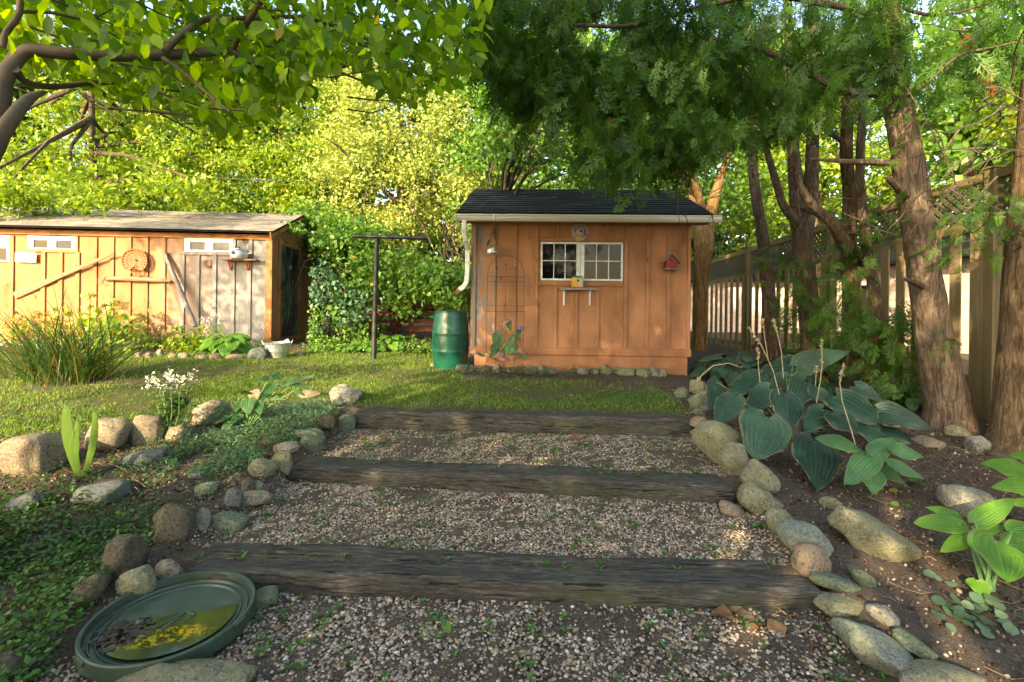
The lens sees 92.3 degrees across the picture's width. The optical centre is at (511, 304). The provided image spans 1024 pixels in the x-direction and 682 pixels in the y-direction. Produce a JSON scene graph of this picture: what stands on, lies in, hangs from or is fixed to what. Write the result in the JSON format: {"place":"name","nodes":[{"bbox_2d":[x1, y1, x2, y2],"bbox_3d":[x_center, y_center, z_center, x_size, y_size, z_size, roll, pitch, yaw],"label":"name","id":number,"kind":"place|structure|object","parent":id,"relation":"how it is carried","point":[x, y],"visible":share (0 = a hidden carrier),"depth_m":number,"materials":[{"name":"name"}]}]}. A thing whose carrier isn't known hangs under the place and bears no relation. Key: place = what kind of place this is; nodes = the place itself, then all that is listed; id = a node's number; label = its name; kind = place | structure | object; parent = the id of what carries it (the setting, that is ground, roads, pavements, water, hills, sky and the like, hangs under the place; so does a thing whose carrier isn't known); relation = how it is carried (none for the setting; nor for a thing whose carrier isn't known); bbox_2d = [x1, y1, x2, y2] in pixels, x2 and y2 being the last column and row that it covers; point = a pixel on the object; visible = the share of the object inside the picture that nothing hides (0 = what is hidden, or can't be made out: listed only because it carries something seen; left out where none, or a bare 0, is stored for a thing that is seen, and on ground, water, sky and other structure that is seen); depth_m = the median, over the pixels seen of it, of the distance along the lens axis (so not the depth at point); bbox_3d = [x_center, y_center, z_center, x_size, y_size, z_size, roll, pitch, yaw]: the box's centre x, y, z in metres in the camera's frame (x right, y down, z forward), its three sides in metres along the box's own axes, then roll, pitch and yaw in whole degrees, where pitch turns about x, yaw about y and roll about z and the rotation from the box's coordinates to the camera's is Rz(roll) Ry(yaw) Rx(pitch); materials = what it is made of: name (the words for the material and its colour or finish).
{"place":"outdoors","nodes":[
{"label":"outdoors","id":0,"kind":"place"},
{"bbox_2d":[0,279,199,387],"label":"ornamental grass","id":1,"kind":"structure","parent":0,"point":[72,368],"depth_m":5.87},
{"bbox_2d":[0,309,1023,681],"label":"ground","id":2,"kind":"structure","parent":0,"point":[1006,661],"depth_m":3.17,"materials":[{"name":"gravel"}]},
{"bbox_2d":[0,649,23,680],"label":"edging stone","id":3,"kind":"object","parent":2,"relation":"on","point":[10,660],"visible":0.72,"depth_m":1.97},
{"bbox_2d":[2,492,46,513],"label":"edging stone","id":4,"kind":"object","parent":2,"relation":"on","point":[29,497],"visible":0.7,"depth_m":3.04,"materials":[{"name":"stone"}]},
{"bbox_2d":[0,432,67,476],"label":"edging stone","id":5,"kind":"object","parent":2,"relation":"on","point":[25,455],"visible":0.73,"depth_m":3.43,"materials":[{"name":"beige stone"}]},
{"bbox_2d":[0,308,72,347],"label":"leafy shrub","id":6,"kind":"object","parent":2,"relation":"on","point":[29,325],"visible":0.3,"depth_m":8.80,"materials":[{"name":"green plant"}]},
{"bbox_2d":[0,34,79,198],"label":"tree","id":7,"kind":"object","parent":2,"relation":"on","point":[17,94],"visible":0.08,"depth_m":18.93,"materials":[{"name":"green plant"}]},
{"bbox_2d":[0,312,138,381],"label":"ornamental grass","id":8,"kind":"object","parent":2,"relation":"on","point":[12,370],"depth_m":6.30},
{"bbox_2d":[61,403,97,476],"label":"iris plant","id":9,"kind":"object","parent":2,"relation":"on","point":[70,436],"visible":0.99,"depth_m":3.46,"materials":[{"name":"green plant"}]},
{"bbox_2d":[68,573,111,609],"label":"edging stone","id":10,"kind":"object","parent":2,"relation":"on","point":[100,585],"visible":0.84,"depth_m":2.38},
{"bbox_2d":[0,482,186,681],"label":"creeping plants","id":11,"kind":"object","parent":2,"relation":"on","point":[30,636],"visible":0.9,"depth_m":2.53,"materials":[{"name":"green plant"}]},
{"bbox_2d":[70,479,130,504],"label":"edging stone","id":12,"kind":"object","parent":2,"relation":"on","point":[118,488],"visible":0.91,"depth_m":3.24,"materials":[{"name":"stone"}]},
{"bbox_2d":[47,291,161,354],"bbox_3d":[-7.052,0.451,8.436,2.298,1.351,0.772,1,0,0],"label":"hydrangea bush","id":13,"kind":"object","parent":2,"relation":"on","point":[115,320],"visible":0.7,"depth_m":8.37,"materials":[{"name":"green plant"}]},
{"bbox_2d":[84,417,131,450],"bbox_3d":[-3.271,1.069,3.968,0.355,0.299,0.302,1,0,0],"label":"edging stone","id":14,"kind":"object","parent":2,"relation":"on","point":[114,433],"visible":0.75,"depth_m":3.88,"materials":[{"name":"beige stone"}]},
{"bbox_2d":[102,533,146,577],"bbox_3d":[-2.079,1.359,2.625,0.169,0.260,0.192,1,0,0],"label":"edging stone","id":15,"kind":"object","parent":2,"relation":"on","point":[123,553],"visible":0.81,"depth_m":2.57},
{"bbox_2d":[0,12,255,219],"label":"leafy tree","id":16,"kind":"object","parent":2,"relation":"on","point":[120,186],"visible":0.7,"depth_m":11.74,"materials":[{"name":"green plant"}]},
{"bbox_2d":[115,564,155,596],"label":"edging stone","id":17,"kind":"object","parent":2,"relation":"on","point":[139,581],"visible":0.84,"depth_m":2.46,"materials":[{"name":"stone"}]},
{"bbox_2d":[2,414,282,633],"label":"dead stems","id":18,"kind":"object","parent":2,"relation":"on","point":[130,489],"visible":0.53,"depth_m":3.59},
{"bbox_2d":[117,448,168,466],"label":"edging stone","id":19,"kind":"object","parent":2,"relation":"on","point":[154,455],"visible":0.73,"depth_m":3.72,"materials":[{"name":"stone"}]},
{"bbox_2d":[131,415,165,444],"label":"edging stone","id":20,"kind":"object","parent":2,"relation":"on","point":[144,426],"visible":0.69,"depth_m":4.05,"materials":[{"name":"beige stone"}]},
{"bbox_2d":[0,403,313,681],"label":"leaf litter","id":21,"kind":"object","parent":2,"relation":"on","point":[102,504],"visible":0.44,"depth_m":3.42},
{"bbox_2d":[0,406,314,597],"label":"creeping plants","id":22,"kind":"object","parent":2,"relation":"on","point":[95,504],"visible":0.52,"depth_m":3.38,"materials":[{"name":"green plant"}]},
{"bbox_2d":[0,207,318,346],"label":"long shed","id":23,"kind":"structure","parent":2,"relation":"on","point":[254,299],"depth_m":9.15,"materials":[{"name":"wood"}]},
{"bbox_2d":[28,236,74,248],"bbox_3d":[-8.365,-1.111,8.948,0.803,0.249,0.027,1,0,-5],"label":"window","id":24,"kind":"structure","parent":23,"relation":"in","point":[34,242],"depth_m":8.94,"materials":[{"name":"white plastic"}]},
{"bbox_2d":[13,253,112,298],"bbox_3d":[-8.138,-0.518,8.933,1.755,0.880,0.052,1,0,-2],"label":"wooden rail","id":25,"kind":"object","parent":23,"relation":"attached to","point":[25,291],"visible":0.97,"depth_m":8.91,"materials":[{"name":"brown wood"}]},
{"bbox_2d":[184,238,232,251],"bbox_3d":[-5.652,-1.103,9.186,0.861,0.255,0.027,1,0,-5],"label":"window","id":26,"kind":"structure","parent":23,"relation":"in","point":[191,244],"depth_m":9.18,"materials":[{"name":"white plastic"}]},
{"bbox_2d":[281,245,298,337],"bbox_3d":[-4.610,-0.254,10.217,0.044,1.841,1.000,1,0,-5],"label":"door","id":27,"kind":"structure","parent":23,"relation":"in","point":[290,256],"depth_m":10.15,"materials":[{"name":"wood"}]},
{"bbox_2d":[74,570,256,681],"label":"barrel lid dish","id":28,"kind":"object","parent":2,"relation":"on","point":[184,593],"visible":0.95,"depth_m":2.35,"materials":[{"name":"green plastic"}]},
{"bbox_2d":[74,614,160,653],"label":"rotting leaves","id":29,"kind":"object","parent":28,"relation":"on","point":[131,631],"visible":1,"depth_m":2.19,"materials":[{"name":"black plant"}]},
{"bbox_2d":[101,603,236,659],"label":"rain puddle","id":30,"kind":"object","parent":28,"relation":"on","point":[178,635],"visible":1,"depth_m":2.19,"materials":[{"name":"liquid"}]},
{"bbox_2d":[154,559,184,580],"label":"edging stone","id":31,"kind":"object","parent":2,"relation":"on","point":[165,568],"visible":0.55,"depth_m":2.62,"materials":[{"name":"beige stone"}]},
{"bbox_2d":[141,366,200,442],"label":"phlox plant","id":32,"kind":"object","parent":2,"relation":"on","point":[179,406],"visible":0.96,"depth_m":4.19,"materials":[{"name":"green plant"}]},
{"bbox_2d":[152,503,195,544],"bbox_3d":[-2.015,1.322,2.925,0.236,0.257,0.188,1,0,0],"label":"edging stone","id":33,"kind":"object","parent":2,"relation":"on","point":[173,522],"visible":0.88,"depth_m":2.88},
{"bbox_2d":[72,24,281,211],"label":"tree","id":34,"kind":"object","parent":2,"relation":"on","point":[163,202],"visible":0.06,"depth_m":19.87,"materials":[{"name":"green plant"}]},
{"bbox_2d":[116,658,256,681],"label":"edging stone","id":35,"kind":"object","parent":2,"relation":"on","point":[203,670],"visible":0.89,"depth_m":1.95,"materials":[{"name":"stone"}]},
{"bbox_2d":[150,323,223,352],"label":"leafy shrub","id":36,"kind":"object","parent":2,"relation":"on","point":[193,342],"visible":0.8,"depth_m":8.47,"materials":[{"name":"green plant"}]},
{"bbox_2d":[192,399,231,425],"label":"edging stone","id":37,"kind":"object","parent":2,"relation":"on","point":[204,411],"visible":0.59,"depth_m":4.53,"materials":[{"name":"beige stone"}]},
{"bbox_2d":[94,395,344,482],"bbox_3d":[-2.363,1.124,4.391,1.282,0.369,1.816,1,0,0],"label":"woodruff","id":38,"kind":"object","parent":2,"relation":"on","point":[323,410],"visible":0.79,"depth_m":4.20,"materials":[{"name":"green plant"}]},
{"bbox_2d":[192,333,252,355],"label":"hosta plant","id":39,"kind":"object","parent":2,"relation":"on","point":[226,345],"visible":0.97,"depth_m":8.14,"materials":[{"name":"green plant"}]},
{"bbox_2d":[211,511,247,533],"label":"edging stone","id":40,"kind":"object","parent":2,"relation":"on","point":[232,522],"visible":0.81,"depth_m":3.06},
{"bbox_2d":[0,0,493,160],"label":"magnolia tree","id":41,"kind":"object","parent":2,"relation":"on","point":[150,56],"visible":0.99,"depth_m":2.85,"materials":[{"name":"green plant"}]},
{"bbox_2d":[204,372,316,432],"bbox_3d":[-2.256,0.905,4.500,1.032,0.555,0.170,1,0,0],"label":"hosta plant","id":42,"kind":"object","parent":2,"relation":"on","point":[245,405],"visible":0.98,"depth_m":4.51,"materials":[{"name":"green plant"}]},
{"bbox_2d":[248,458,277,478],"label":"edging stone","id":43,"kind":"object","parent":2,"relation":"on","point":[262,468],"visible":0.98,"depth_m":3.63,"materials":[{"name":"stone"}]},
{"bbox_2d":[174,25,369,213],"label":"leafy tree","id":44,"kind":"object","parent":2,"relation":"on","point":[291,196],"visible":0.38,"depth_m":13.00,"materials":[{"name":"green plant"}]},
{"bbox_2d":[198,15,433,318],"bbox_3d":[-8.727,-5.403,19.939,11.732,13.328,6.115,1,0,0],"label":"tree","id":45,"kind":"object","parent":2,"relation":"on","point":[263,134],"visible":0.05,"depth_m":19.02,"materials":[{"name":"green plant"}]},
{"bbox_2d":[276,197,363,328],"bbox_3d":[-4.347,-0.830,11.317,2.364,3.363,1.746,1,0,34],"label":"leafy bush","id":46,"kind":"object","parent":2,"relation":"on","point":[310,213],"visible":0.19,"depth_m":11.09,"materials":[{"name":"green plant"}]},
{"bbox_2d":[307,254,372,340],"bbox_3d":[-3.407,-0.037,9.617,1.539,1.898,1.187,1,0,0],"label":"blue leaved shrub","id":47,"kind":"object","parent":2,"relation":"on","point":[348,312],"visible":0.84,"depth_m":9.54,"materials":[{"name":"green plant"}]},
{"bbox_2d":[0,349,690,439],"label":"grass","id":48,"kind":"structure","parent":2,"relation":"on","point":[223,390],"depth_m":5.84,"materials":[{"name":"plant"}]},
{"bbox_2d":[330,386,363,403],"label":"edging stone","id":49,"kind":"object","parent":2,"relation":"on","point":[349,394],"visible":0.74,"depth_m":5.29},
{"bbox_2d":[276,198,437,342],"bbox_3d":[-3.649,-0.720,10.596,4.270,3.266,2.472,1,0,25],"label":"vine thicket","id":50,"kind":"object","parent":2,"relation":"on","point":[334,241],"visible":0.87,"depth_m":9.96,"materials":[{"name":"green plant"}]},
{"bbox_2d":[352,234,427,360],"bbox_3d":[-1.973,-0.061,7.900,1.197,2.117,0.087,1,0,0],"label":"clothesline post","id":51,"kind":"object","parent":2,"relation":"on","point":[375,302],"visible":0.88,"depth_m":7.87,"materials":[{"name":"metal"}]},
{"bbox_2d":[286,48,499,333],"bbox_3d":[-2.593,-2.839,12.374,5.471,7.424,3.590,1,0,0],"label":"pear tree","id":52,"kind":"object","parent":2,"relation":"on","point":[410,160],"visible":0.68,"depth_m":11.72,"materials":[{"name":"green plant"}]},
{"bbox_2d":[356,282,470,339],"bbox_3d":[-1.562,0.243,11.035,3.844,1.576,0.110,1,0,0],"label":"rail fence","id":53,"kind":"object","parent":2,"relation":"on","point":[410,328],"visible":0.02,"depth_m":10.98,"materials":[{"name":"red wood"}]},
{"bbox_2d":[396,334,431,354],"bbox_3d":[-1.648,0.699,8.582,0.736,0.388,0.494,1,0,0],"label":"ivy mound","id":54,"kind":"object","parent":2,"relation":"on","point":[420,348],"visible":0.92,"depth_m":8.55,"materials":[{"name":"green plant"}]},
{"bbox_2d":[388,199,471,324],"bbox_3d":[-1.270,-0.601,9.874,2.381,3.060,1.683,1,0,23],"label":"vine shrub","id":55,"kind":"object","parent":2,"relation":"on","point":[439,281],"visible":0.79,"depth_m":9.65,"materials":[{"name":"green plant"}]},
{"bbox_2d":[321,35,559,318],"bbox_3d":[-2.304,-5.220,20.959,11.480,13.476,6.177,1,0,0],"label":"tree","id":56,"kind":"object","parent":2,"relation":"on","point":[428,245],"visible":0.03,"depth_m":19.82,"materials":[{"name":"green plant"}]},
{"bbox_2d":[431,310,468,369],"bbox_3d":[-0.930,0.518,7.350,0.569,0.866,0.549,1,0,0],"label":"rain barrel","id":57,"kind":"object","parent":2,"relation":"on","point":[450,339],"visible":0.99,"depth_m":7.12,"materials":[{"name":"green plastic"}]},
{"bbox_2d":[34,428,881,681],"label":"gravel","id":58,"kind":"structure","parent":2,"relation":"on","point":[400,632],"depth_m":2.81,"materials":[{"name":"gravel"}]},
{"bbox_2d":[79,410,885,681],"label":"gravel weeds","id":59,"kind":"object","parent":58,"relation":"on","point":[452,655],"visible":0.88,"depth_m":2.74,"materials":[{"name":"green plant"}]},
{"bbox_2d":[202,542,774,572],"bbox_3d":[-0.176,1.529,2.802,3.222,0.230,0.149,1,0,2],"label":"landscape timber","id":60,"kind":"object","parent":2,"relation":"on","point":[353,551],"visible":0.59,"depth_m":2.78,"materials":[{"name":"wood"}]},
{"bbox_2d":[471,319,526,363],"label":"hydrangea plant","id":61,"kind":"object","parent":2,"relation":"on","point":[498,340],"visible":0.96,"depth_m":6.71,"materials":[{"name":"green plant"}]},
{"bbox_2d":[188,558,821,611],"bbox_3d":[-0.075,1.536,2.644,3.322,0.228,0.197,1,0,2],"label":"landscape timber","id":62,"kind":"object","parent":2,"relation":"on","point":[640,588],"visible":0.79,"depth_m":2.58,"materials":[{"name":"wood"}]},
{"bbox_2d":[288,456,733,504],"bbox_3d":[-0.071,1.386,3.840,3.357,0.230,0.323,1,0,6],"label":"landscape timber","id":63,"kind":"object","parent":2,"relation":"on","point":[592,482],"visible":0.84,"depth_m":3.72,"materials":[{"name":"wood"}]},
{"bbox_2d":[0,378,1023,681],"bbox_3d":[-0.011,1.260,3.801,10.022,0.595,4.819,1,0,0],"label":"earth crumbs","id":64,"kind":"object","parent":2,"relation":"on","point":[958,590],"visible":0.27,"depth_m":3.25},
{"bbox_2d":[354,408,691,436],"bbox_3d":[0.081,1.201,4.964,3.344,0.236,0.231,1,0,3],"label":"landscape timber","id":65,"kind":"object","parent":2,"relation":"on","point":[500,421],"visible":0.95,"depth_m":4.88,"materials":[{"name":"wood"}]},
{"bbox_2d":[457,363,611,378],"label":"herbs","id":66,"kind":"object","parent":2,"relation":"on","point":[510,371],"visible":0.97,"depth_m":6.76,"materials":[{"name":"green plant"}]},
{"bbox_2d":[434,7,643,233],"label":"leafy tree","id":67,"kind":"object","parent":2,"relation":"on","point":[529,182],"visible":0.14,"depth_m":11.76,"materials":[{"name":"green plant"}]},
{"bbox_2d":[452,31,662,348],"bbox_3d":[0.593,-1.660,7.709,4.143,5.323,2.313,1,0,21],"label":"leafy tree","id":68,"kind":"object","parent":2,"relation":"on","point":[513,156],"visible":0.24,"depth_m":7.64,"materials":[{"name":"green plant"}]},
{"bbox_2d":[455,189,721,375],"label":"garden shed","id":69,"kind":"structure","parent":2,"relation":"on","point":[635,314],"depth_m":7.03,"materials":[{"name":"paint"}]},
{"bbox_2d":[540,242,622,280],"bbox_3d":[0.994,-0.613,7.023,1.166,0.547,0.025,1,0,2],"label":"window","id":70,"kind":"structure","parent":69,"relation":"in","point":[599,261],"depth_m":7.02,"materials":[{"name":"white paint"}]},
{"bbox_2d":[632,2,780,363],"bbox_3d":[2.754,-2.254,6.993,4.019,6.562,0.473,1,0,-33],"label":"cedar tree","id":71,"kind":"object","parent":2,"relation":"on","point":[772,345],"visible":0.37,"depth_m":7.90,"materials":[{"name":"brown plant"}]},
{"bbox_2d":[596,29,823,350],"bbox_3d":[4.039,-2.737,11.603,6.238,7.468,3.945,1,0,-24],"label":"leafy tree","id":72,"kind":"object","parent":2,"relation":"on","point":[703,239],"visible":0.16,"depth_m":9.61,"materials":[{"name":"green plant"}]},
{"bbox_2d":[692,420,742,463],"bbox_3d":[1.768,1.183,4.185,0.382,0.404,0.446,1,0,0],"label":"edging stone","id":73,"kind":"object","parent":2,"relation":"on","point":[710,438],"visible":0.62,"depth_m":4.08,"materials":[{"name":"stone"}]},
{"bbox_2d":[690,350,762,386],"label":"hosta plant","id":74,"kind":"object","parent":2,"relation":"on","point":[723,370],"visible":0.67,"depth_m":6.50,"materials":[{"name":"green plant"}]},
{"bbox_2d":[718,441,751,475],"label":"edging stone","id":75,"kind":"object","parent":2,"relation":"on","point":[734,458],"visible":0.73,"depth_m":3.77,"materials":[{"name":"stone"}]},
{"bbox_2d":[461,0,1023,404],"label":"cedar tree","id":76,"kind":"object","parent":2,"relation":"on","point":[885,339],"visible":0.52,"depth_m":5.46,"materials":[{"name":"green plant"}]},
{"bbox_2d":[462,0,1023,435],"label":"cedar tree","id":77,"kind":"object","parent":2,"relation":"on","point":[946,396],"visible":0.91,"depth_m":4.42,"materials":[{"name":"green plant"}]},
{"bbox_2d":[526,1,959,380],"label":"cedar tree","id":78,"kind":"object","parent":2,"relation":"on","point":[805,294],"visible":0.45,"depth_m":6.68,"materials":[{"name":"brown plant"}]},
{"bbox_2d":[737,481,772,514],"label":"edging stone","id":79,"kind":"object","parent":2,"relation":"on","point":[752,496],"visible":0.76,"depth_m":3.35,"materials":[{"name":"stone"}]},
{"bbox_2d":[739,458,780,493],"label":"edging stone","id":80,"kind":"object","parent":2,"relation":"on","point":[761,475],"visible":0.72,"depth_m":3.49,"materials":[{"name":"stone"}]},
{"bbox_2d":[678,17,876,262],"bbox_3d":[9.137,-5.126,19.924,11.497,13.414,6.133,1,0,0],"label":"tree","id":81,"kind":"object","parent":2,"relation":"on","point":[725,249],"visible":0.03,"depth_m":18.92,"materials":[{"name":"green plant"}]},
{"bbox_2d":[577,0,1023,459],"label":"cedar tree","id":82,"kind":"object","parent":2,"relation":"on","point":[1005,431],"visible":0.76,"depth_m":4.22,"materials":[{"name":"green plant"}]},
{"bbox_2d":[776,520,833,556],"bbox_3d":[1.721,1.389,2.895,0.294,0.188,0.228,1,0,26],"label":"edging stone","id":83,"kind":"object","parent":2,"relation":"on","point":[792,533],"visible":0.79,"depth_m":2.84,"materials":[{"name":"stone"}]},
{"bbox_2d":[791,543,831,577],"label":"edging stone","id":84,"kind":"object","parent":2,"relation":"on","point":[807,559],"visible":0.75,"depth_m":2.66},
{"bbox_2d":[706,349,936,493],"bbox_3d":[2.585,0.901,4.436,1.923,0.902,1.440,1,0,-24],"label":"hosta plant","id":85,"kind":"object","parent":2,"relation":"on","point":[764,436],"visible":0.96,"depth_m":4.30,"materials":[{"name":"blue plant"}]},
{"bbox_2d":[717,18,935,303],"bbox_3d":[8.248,-3.309,13.714,6.035,8.548,4.443,1,0,0],"label":"leafy tree","id":86,"kind":"object","parent":2,"relation":"on","point":[874,177],"visible":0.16,"depth_m":13.02,"materials":[{"name":"green plant"}]},
{"bbox_2d":[690,232,969,353],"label":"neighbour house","id":87,"kind":"structure","parent":2,"relation":"on","point":[964,304],"depth_m":12.20,"materials":[{"name":"brick"}]},
{"bbox_2d":[808,571,860,591],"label":"edging stone","id":88,"kind":"object","parent":2,"relation":"on","point":[827,580],"visible":0.95,"depth_m":2.55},
{"bbox_2d":[813,591,865,617],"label":"edging stone","id":89,"kind":"object","parent":2,"relation":"on","point":[833,604],"visible":0.77,"depth_m":2.43,"materials":[{"name":"stone"}]},
{"bbox_2d":[692,403,1023,679],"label":"fallen twigs","id":90,"kind":"object","parent":2,"relation":"on","point":[921,542],"visible":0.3,"depth_m":3.25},
{"bbox_2d":[707,164,1012,420],"bbox_3d":[4.671,0.093,7.175,0.134,3.140,9.589,1,0,-2],"label":"garden fence","id":91,"kind":"object","parent":2,"relation":"on","point":[984,293],"visible":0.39,"depth_m":5.48,"materials":[{"name":"brown wood"}]},
{"bbox_2d":[813,434,924,495],"bbox_3d":[2.550,1.143,3.481,0.726,0.410,0.442,1,0,-29],"label":"hosta plant","id":92,"kind":"object","parent":2,"relation":"on","point":[873,467],"visible":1,"depth_m":3.47,"materials":[{"name":"green plant"}]},
{"bbox_2d":[831,617,913,677],"bbox_3d":[1.610,1.514,2.156,0.267,0.201,0.337,1,0,0],"label":"edging stone","id":93,"kind":"object","parent":2,"relation":"on","point":[877,649],"visible":0.82,"depth_m":2.11,"materials":[{"name":"stone"}]},
{"bbox_2d":[826,504,921,561],"bbox_3d":[2.119,1.356,2.892,0.444,0.309,0.269,1,0,43],"label":"edging stone","id":94,"kind":"object","parent":2,"relation":"on","point":[866,532],"visible":0.93,"depth_m":2.81,"materials":[{"name":"stone"}]},
{"bbox_2d":[865,603,899,627],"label":"edging stone","id":95,"kind":"object","parent":2,"relation":"on","point":[885,615],"visible":0.95,"depth_m":2.31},
{"bbox_2d":[870,382,921,411],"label":"hosta plant","id":96,"kind":"object","parent":2,"relation":"on","point":[913,403],"visible":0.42,"depth_m":5.26,"materials":[{"name":"green plant"}]},
{"bbox_2d":[891,627,938,660],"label":"edging stone","id":97,"kind":"object","parent":2,"relation":"on","point":[911,644],"visible":0.89,"depth_m":2.13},
{"bbox_2d":[827,0,1023,237],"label":"tree","id":98,"kind":"object","parent":2,"relation":"on","point":[945,123],"visible":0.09,"depth_m":16.50,"materials":[{"name":"green plant"}]},
{"bbox_2d":[898,659,986,681],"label":"edging stone","id":99,"kind":"object","parent":2,"relation":"on","point":[921,670],"visible":0.94,"depth_m":1.97,"materials":[{"name":"stone"}]},
{"bbox_2d":[914,498,1023,599],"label":"hosta plant","id":100,"kind":"object","parent":2,"relation":"on","point":[1004,560],"visible":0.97,"depth_m":2.68,"materials":[{"name":"green plant"}]},
{"bbox_2d":[936,484,1005,523],"bbox_3d":[3.099,1.357,3.310,0.303,0.286,0.319,1,0,0],"label":"edging stone","id":101,"kind":"object","parent":2,"relation":"on","point":[963,501],"visible":0.57,"depth_m":3.26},
{"bbox_2d":[923,569,1023,638],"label":"violet plant","id":102,"kind":"object","parent":2,"relation":"on","point":[958,613],"visible":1,"depth_m":2.36,"materials":[{"name":"green plant"}]},
{"bbox_2d":[947,0,1023,165],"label":"leafy tree","id":103,"kind":"object","parent":2,"relation":"on","point":[1010,117],"visible":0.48,"depth_m":8.94,"materials":[{"name":"green plant"}]},
{"bbox_2d":[977,451,1023,507],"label":"hosta plant","id":104,"kind":"object","parent":2,"relation":"on","point":[1012,470],"visible":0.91,"depth_m":3.15,"materials":[{"name":"green plant"}]},
{"bbox_2d":[13,0,1022,303],"label":"sky","id":105,"kind":"structure","parent":0,"point":[149,4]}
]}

